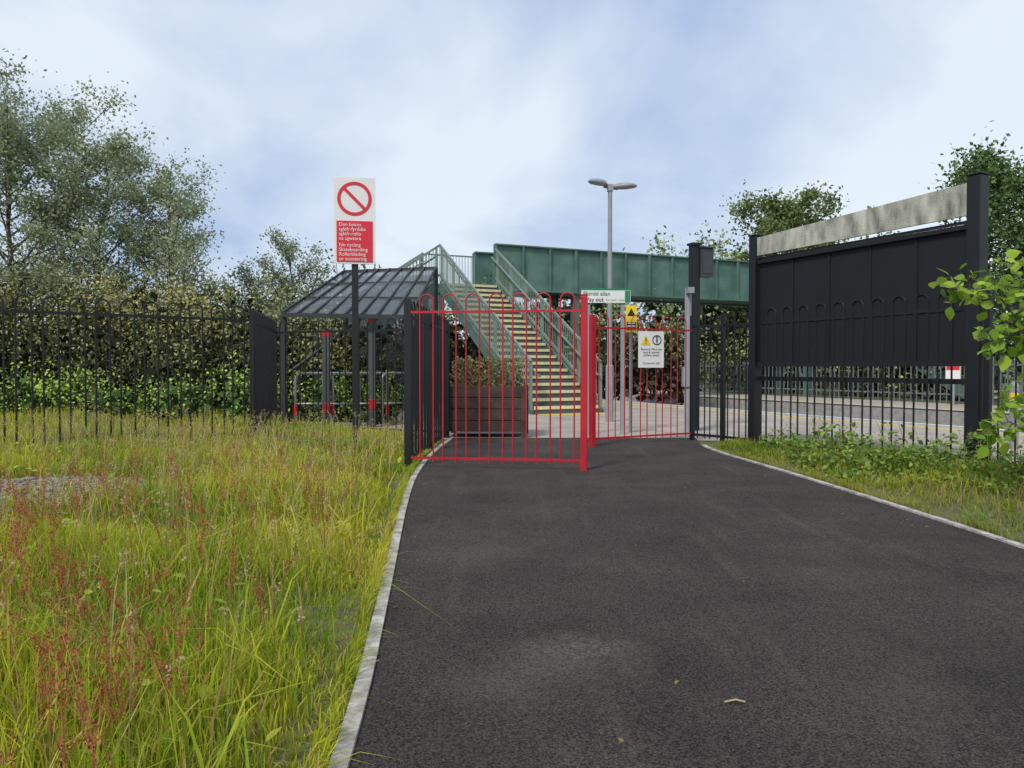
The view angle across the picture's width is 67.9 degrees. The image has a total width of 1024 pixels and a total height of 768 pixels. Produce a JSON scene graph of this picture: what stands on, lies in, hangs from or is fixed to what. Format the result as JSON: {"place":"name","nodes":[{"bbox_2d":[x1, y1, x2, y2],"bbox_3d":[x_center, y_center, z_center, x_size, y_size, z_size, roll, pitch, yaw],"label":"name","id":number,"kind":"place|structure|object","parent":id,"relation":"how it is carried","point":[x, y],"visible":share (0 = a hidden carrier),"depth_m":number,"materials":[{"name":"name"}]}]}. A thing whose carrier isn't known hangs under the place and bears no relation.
{"place":"outdoors","nodes":[
{"label":"outdoors","id":0,"kind":"place"},
{"bbox_2d":[0,402,453,767],"bbox_3d":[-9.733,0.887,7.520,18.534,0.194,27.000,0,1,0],"label":"grass verge ground","id":1,"kind":"structure","parent":0,"point":[344,629],"depth_m":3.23,"materials":[{"name":"green plant"}]},
{"bbox_2d":[0,474,158,511],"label":"gravel patch","id":2,"kind":"object","parent":1,"relation":"on","point":[32,479],"visible":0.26,"depth_m":6.38,"materials":[{"name":"grey gravel"}]},
{"bbox_2d":[0,252,228,401],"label":"broom shrubs","id":3,"kind":"object","parent":1,"relation":"on","point":[102,306],"visible":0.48,"depth_m":18.23,"materials":[{"name":"green plant"}]},
{"bbox_2d":[0,294,254,445],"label":"black bow top fence","id":4,"kind":"object","parent":1,"relation":"on","point":[58,312],"visible":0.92,"depth_m":10.09,"materials":[{"name":"metal"}]},
{"bbox_2d":[0,415,388,767],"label":"red sorrel plants","id":5,"kind":"object","parent":1,"relation":"on","point":[117,656],"visible":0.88,"depth_m":2.65,"materials":[{"name":"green plant"}]},
{"bbox_2d":[0,397,403,767],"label":"seeding grass","id":6,"kind":"structure","parent":1,"relation":"on","point":[78,435],"depth_m":5.84,"materials":[{"name":"green plant"}]},
{"bbox_2d":[0,346,403,424],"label":"nettle patch","id":7,"kind":"object","parent":1,"relation":"on","point":[78,386],"visible":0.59,"depth_m":15.45,"materials":[{"name":"green plant"}]},
{"bbox_2d":[0,437,404,767],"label":"broadleaf weeds","id":8,"kind":"object","parent":1,"relation":"on","point":[271,734],"visible":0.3,"depth_m":3.51,"materials":[{"name":"green plant"}]},
{"bbox_2d":[0,245,439,416],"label":"hedgerow shrubs","id":9,"kind":"object","parent":1,"relation":"on","point":[51,352],"visible":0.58,"depth_m":17.49,"materials":[{"name":"green plant"}]},
{"bbox_2d":[249,309,276,436],"bbox_3d":[-4.095,-0.084,12.601,0.060,2.140,2.910,0,1,-11],"label":"black bow top fence","id":10,"kind":"object","parent":1,"relation":"on","point":[263,344],"visible":0.9,"depth_m":12.34,"materials":[{"name":"metal"}]},
{"bbox_2d":[277,317,426,431],"bbox_3d":[-2.715,-0.158,13.250,3.616,1.961,0.019,1,1,25],"label":"black bow top fence","id":11,"kind":"object","parent":1,"relation":"on","point":[326,331],"visible":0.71,"depth_m":13.39,"materials":[{"name":"metal"}]},
{"bbox_2d":[334,177,374,442],"bbox_3d":[-2.098,-0.881,10.169,0.540,3.735,0.099,0,1,-8],"label":"no cycling sign","id":12,"kind":"object","parent":1,"relation":"on","point":[354,221],"visible":1,"depth_m":10.11,"materials":[{"name":"red metal"}]},
{"bbox_2d":[404,298,449,466],"bbox_3d":[-1.135,-0.007,10.627,0.075,2.070,3.827,0,1,2],"label":"black bow top fence","id":13,"kind":"object","parent":1,"relation":"on","point":[411,362],"visible":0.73,"depth_m":10.00,"materials":[{"name":"metal"}]},
{"bbox_2d":[289,411,725,440],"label":"station forecourt paving","id":14,"kind":"structure","parent":0,"point":[543,427],"depth_m":13.75,"materials":[{"name":"grey concrete"}]},
{"bbox_2d":[294,372,334,425],"bbox_3d":[-3.900,0.298,15.009,0.788,1.076,0.072,0,1,-18],"label":"cycle stand","id":15,"kind":"object","parent":14,"relation":"on","point":[295,395],"visible":0.66,"depth_m":14.90,"materials":[{"name":"metal"}]},
{"bbox_2d":[322,332,330,424],"bbox_3d":[-3.550,-0.090,14.549,0.140,1.870,0.125,0,1,0],"label":"validator post","id":16,"kind":"object","parent":14,"relation":"on","point":[328,377],"visible":0.62,"depth_m":14.50,"materials":[{"name":"grey metal"}]},
{"bbox_2d":[322,372,360,425],"bbox_3d":[-3.350,0.299,14.960,0.772,1.076,0.052,-1,1,-27],"label":"cycle stand","id":17,"kind":"object","parent":14,"relation":"on","point":[335,373],"visible":0.23,"depth_m":14.94,"materials":[{"name":"metal"}]},
{"bbox_2d":[279,266,437,422],"bbox_3d":[-2.934,-0.945,16.132,2.679,3.493,3.398,0,1,9],"label":"cycle shelter","id":18,"kind":"object","parent":14,"relation":"on","point":[384,293],"visible":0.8,"depth_m":16.07,"materials":[{"name":"grey"}]},
{"bbox_2d":[368,319,375,426],"bbox_3d":[-2.720,-0.245,14.796,0.140,2.170,0.125,0,1,0],"label":"validator post","id":19,"kind":"object","parent":14,"relation":"on","point":[370,349],"visible":0.76,"depth_m":14.75,"materials":[{"name":"grey metal"}]},
{"bbox_2d":[360,372,388,423],"bbox_3d":[-2.800,0.296,15.110,0.788,1.076,0.072,-1,1,-36],"label":"cycle stand","id":20,"kind":"object","parent":14,"relation":"on","point":[386,395],"visible":0.25,"depth_m":15.30,"materials":[{"name":"metal"}]},
{"bbox_2d":[382,372,403,424],"bbox_3d":[-2.300,0.293,15.210,0.772,1.076,0.052,-1,2,-45],"label":"cycle stand","id":21,"kind":"object","parent":14,"relation":"on","point":[383,375],"visible":0.39,"depth_m":14.96,"materials":[{"name":"metal"}]},
{"bbox_2d":[444,355,527,437],"bbox_3d":[-0.420,0.194,12.957,1.370,1.368,0.967,0,1,3],"label":"wooden planter","id":22,"kind":"object","parent":14,"relation":"on","point":[496,407],"visible":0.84,"depth_m":12.54,"materials":[{"name":"brown wood"}]},
{"bbox_2d":[581,288,630,433],"bbox_3d":[1.621,-0.376,13.182,0.860,2.550,0.086,0,1,-4],"label":"way out sign","id":23,"kind":"object","parent":14,"relation":"on","point":[622,296],"visible":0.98,"depth_m":13.14,"materials":[{"name":"white metal"}]},
{"bbox_2d":[626,305,636,431],"bbox_3d":[2.130,-0.245,13.619,0.200,2.320,0.068,0,1,0],"label":"yellow warning sign","id":24,"kind":"object","parent":14,"relation":"on","point":[631,311],"visible":0.72,"depth_m":13.57,"materials":[{"name":"yellow metal"}]},
{"bbox_2d":[0,0,1023,359],"label":"sky","id":25,"kind":"structure","parent":0,"point":[477,125],"materials":[{"name":"blue"}]},
{"bbox_2d":[126,370,1023,464],"bbox_3d":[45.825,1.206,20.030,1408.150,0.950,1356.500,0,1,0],"label":"ground","id":26,"kind":"structure","parent":0,"point":[943,417],"depth_m":25.07,"materials":[{"name":"grey concrete"}]},
{"bbox_2d":[0,65,17,96],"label":"willow tree","id":27,"kind":"object","parent":26,"relation":"on","point":[5,81],"visible":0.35,"depth_m":21.49,"materials":[{"name":"green plant"}]},
{"bbox_2d":[0,48,168,345],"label":"willow tree","id":28,"kind":"object","parent":26,"relation":"on","point":[13,136],"visible":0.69,"depth_m":19.72,"materials":[{"name":"green plant"}]},
{"bbox_2d":[0,112,198,345],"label":"willow tree","id":29,"kind":"object","parent":26,"relation":"on","point":[93,238],"visible":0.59,"depth_m":19.84,"materials":[{"name":"green plant"}]},
{"bbox_2d":[73,150,253,375],"bbox_3d":[-9.202,-2.683,20.685,4.687,6.804,3.716,0,1,17],"label":"willow tree","id":30,"kind":"object","parent":26,"relation":"on","point":[176,210],"visible":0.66,"depth_m":20.18,"materials":[{"name":"green plant"}]},
{"bbox_2d":[0,217,380,404],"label":"hedgerow shrubs","id":31,"kind":"object","parent":26,"relation":"on","point":[249,302],"visible":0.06,"depth_m":20.25,"materials":[{"name":"green plant"}]},
{"bbox_2d":[210,252,305,327],"bbox_3d":[-7.360,-1.493,21.992,2.285,4.367,2.949,1,2,37],"label":"birch tree","id":32,"kind":"object","parent":26,"relation":"on","point":[247,282],"visible":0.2,"depth_m":21.85,"materials":[{"name":"green plant"}]},
{"bbox_2d":[241,224,337,333],"bbox_3d":[-6.243,-1.876,21.595,2.659,5.153,2.633,-1,1,-30],"label":"birch tree","id":33,"kind":"object","parent":26,"relation":"on","point":[287,251],"visible":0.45,"depth_m":21.53,"materials":[{"name":"green plant"}]},
{"bbox_2d":[328,437,453,767],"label":"path edging kerb","id":34,"kind":"structure","parent":26,"relation":"on","point":[363,681],"depth_m":2.94,"materials":[{"name":"concrete"}]},
{"bbox_2d":[226,263,719,404],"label":"hedgerow shrubs","id":35,"kind":"object","parent":26,"relation":"on","point":[602,355],"visible":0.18,"depth_m":28.14,"materials":[{"name":"green plant"}]},
{"bbox_2d":[197,225,1023,383],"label":"distant tree line","id":36,"kind":"object","parent":26,"relation":"on","point":[649,307],"visible":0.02,"depth_m":57.63,"materials":[{"name":"green plant"}]},
{"bbox_2d":[588,178,636,421],"bbox_3d":[2.095,-1.722,16.070,1.061,5.171,0.364,0,1,-9],"label":"street lamp","id":37,"kind":"object","parent":26,"relation":"on","point":[610,188],"visible":0.97,"depth_m":16.12,"materials":[{"name":"grey metal"}]},
{"bbox_2d":[589,314,691,446],"bbox_3d":[1.982,-0.046,11.516,1.955,1.989,0.084,-1,1,-30],"label":"red chicane barrier","id":38,"kind":"object","parent":26,"relation":"on","point":[592,381],"visible":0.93,"depth_m":11.26,"materials":[{"name":"metal"}]},
{"bbox_2d":[638,331,663,367],"bbox_3d":[2.108,-0.521,11.511,0.420,0.550,0.021,0,1,-15],"label":"beware sign","id":39,"kind":"object","parent":38,"relation":"attached to","point":[650,349],"visible":1,"depth_m":11.51,"materials":[{"name":"white paint"}]},
{"bbox_2d":[300,243,1017,415],"bbox_3d":[4.368,-1.993,25.296,24.554,5.624,9.838,-1,1,-24],"label":"footbridge","id":40,"kind":"object","parent":26,"relation":"on","point":[526,270],"visible":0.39,"depth_m":26.45,"materials":[{"name":"green paint"}]},
{"bbox_2d":[533,397,1023,464],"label":"station platform","id":41,"kind":"structure","parent":26,"relation":"on","point":[920,431],"depth_m":15.15,"materials":[{"name":"white paint"}]},
{"bbox_2d":[681,287,694,432],"bbox_3d":[3.100,-0.404,13.300,0.200,2.550,0.310,0,1,0],"label":"cctv post","id":42,"kind":"object","parent":41,"relation":"on","point":[689,291],"visible":0.72,"depth_m":13.34,"materials":[{"name":"grey metal"}]},
{"bbox_2d":[687,242,714,429],"bbox_3d":[3.474,-0.864,14.009,0.450,3.440,0.260,0,1,-20],"label":"post","id":43,"kind":"object","parent":41,"relation":"on","point":[700,261],"visible":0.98,"depth_m":13.91,"materials":[{"name":"black metal"}]},
{"bbox_2d":[1009,381,1018,448],"bbox_3d":[7.098,0.445,10.747,0.120,0.960,0.126,0,1,0],"label":"platform bollard","id":44,"kind":"object","parent":41,"relation":"on","point":[1012,392],"visible":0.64,"depth_m":10.71,"materials":[{"name":"grey paint"}]},
{"bbox_2d":[718,179,849,382],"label":"ash tree","id":45,"kind":"object","parent":26,"relation":"on","point":[776,218],"visible":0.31,"depth_m":40.22,"materials":[{"name":"green plant"}]},
{"bbox_2d":[569,302,1023,400],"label":"trackside bushes","id":46,"kind":"object","parent":26,"relation":"on","point":[742,359],"visible":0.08,"depth_m":31.31,"materials":[{"name":"green plant"}]},
{"bbox_2d":[604,389,1021,412],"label":"station platform","id":47,"kind":"structure","parent":26,"relation":"on","point":[941,406],"depth_m":25.27,"materials":[{"name":"yellow paint"}]},
{"bbox_2d":[617,356,1023,404],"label":"palisade fence","id":48,"kind":"object","parent":47,"relation":"on","point":[858,391],"visible":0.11,"depth_m":28.28,"materials":[{"name":"metal"}]},
{"bbox_2d":[946,366,960,404],"bbox_3d":[13.570,-0.639,23.365,0.400,2.600,0.119,1,2,40],"label":"platform sign post","id":49,"kind":"object","parent":47,"relation":"on","point":[956,372],"visible":0.41,"depth_m":23.35,"materials":[{"name":"grey paint"}]},
{"bbox_2d":[657,205,1021,388],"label":"trackside bushes","id":50,"kind":"object","parent":26,"relation":"on","point":[708,310],"visible":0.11,"depth_m":41.80,"materials":[{"name":"green plant"}]},
{"bbox_2d":[702,444,1023,548],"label":"path edging kerb","id":51,"kind":"structure","parent":26,"relation":"on","point":[983,533],"depth_m":6.26,"materials":[{"name":"concrete"}]},
{"bbox_2d":[927,121,1023,390],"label":"sycamore tree","id":52,"kind":"object","parent":26,"relation":"on","point":[1006,183],"visible":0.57,"depth_m":25.70,"materials":[{"name":"green plant"}]},
{"bbox_2d":[349,438,1023,767],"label":"asphalt path","id":53,"kind":"structure","parent":0,"point":[587,633],"depth_m":3.39,"materials":[{"name":"grey asphalt"}]},
{"bbox_2d":[411,292,587,470],"bbox_3d":[-0.159,-0.009,8.584,2.021,2.039,0.084,0,1,8],"label":"red chicane barrier","id":54,"kind":"object","parent":53,"relation":"on","point":[583,310],"visible":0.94,"depth_m":8.55,"materials":[{"name":"metal"}]},
{"bbox_2d":[394,468,980,741],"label":"fallen leaves","id":55,"kind":"object","parent":53,"relation":"on","point":[621,739],"visible":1,"depth_m":4.03,"materials":[{"name":"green plant"}]},
{"bbox_2d":[724,698,744,702],"bbox_3d":[0.755,1.074,2.578,0.072,0.012,0.017,0,1,0],"label":"twig","id":56,"kind":"object","parent":53,"relation":"on","point":[731,700],"visible":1,"depth_m":2.58,"materials":[{"name":"brown wood"}]},
{"bbox_2d":[703,436,1023,543],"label":"grass verge ground","id":57,"kind":"structure","parent":0,"point":[941,513],"depth_m":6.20,"materials":[{"name":"green plant"}]},
{"bbox_2d":[689,310,747,441],"bbox_3d":[3.193,-0.049,11.615,0.093,2.111,1.161,-1,1,-36],"label":"black bow top fence","id":58,"kind":"object","parent":57,"relation":"on","point":[722,325],"visible":0.94,"depth_m":11.60,"materials":[{"name":"metal"}]},
{"bbox_2d":[760,291,961,455],"bbox_3d":[4.265,-0.084,9.670,0.021,1.962,2.974,-1,1,-27],"label":"black bow top fence","id":59,"kind":"object","parent":57,"relation":"on","point":[851,316],"visible":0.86,"depth_m":9.47,"materials":[{"name":"metal"}]},
{"bbox_2d":[748,171,990,462],"bbox_3d":[4.277,-0.614,9.635,0.170,3.345,3.402,-1,1,-27],"label":"station hoarding board","id":60,"kind":"object","parent":57,"relation":"on","point":[888,269],"visible":0.83,"depth_m":9.26,"materials":[{"name":"black paint"}]},
{"bbox_2d":[760,421,1023,499],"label":"nettle weeds","id":61,"kind":"object","parent":57,"relation":"on","point":[847,454],"visible":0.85,"depth_m":7.96,"materials":[{"name":"green plant"}]},
{"bbox_2d":[779,405,1021,464],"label":"weed stems","id":62,"kind":"object","parent":57,"relation":"on","point":[888,434],"visible":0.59,"depth_m":8.58,"materials":[{"name":"green plant"}]},
{"bbox_2d":[928,249,1023,458],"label":"hazel sapling","id":63,"kind":"object","parent":57,"relation":"on","point":[999,334],"visible":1,"depth_m":6.15,"materials":[{"name":"green plant"}]},
{"bbox_2d":[982,290,1019,462],"bbox_3d":[7.780,0.139,2.643,0.060,2.111,12.224,-1,1,-27],"label":"black bow top fence","id":64,"kind":"object","parent":57,"relation":"on","point":[987,381],"visible":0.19,"depth_m":8.05,"materials":[{"name":"metal"}]}
]}

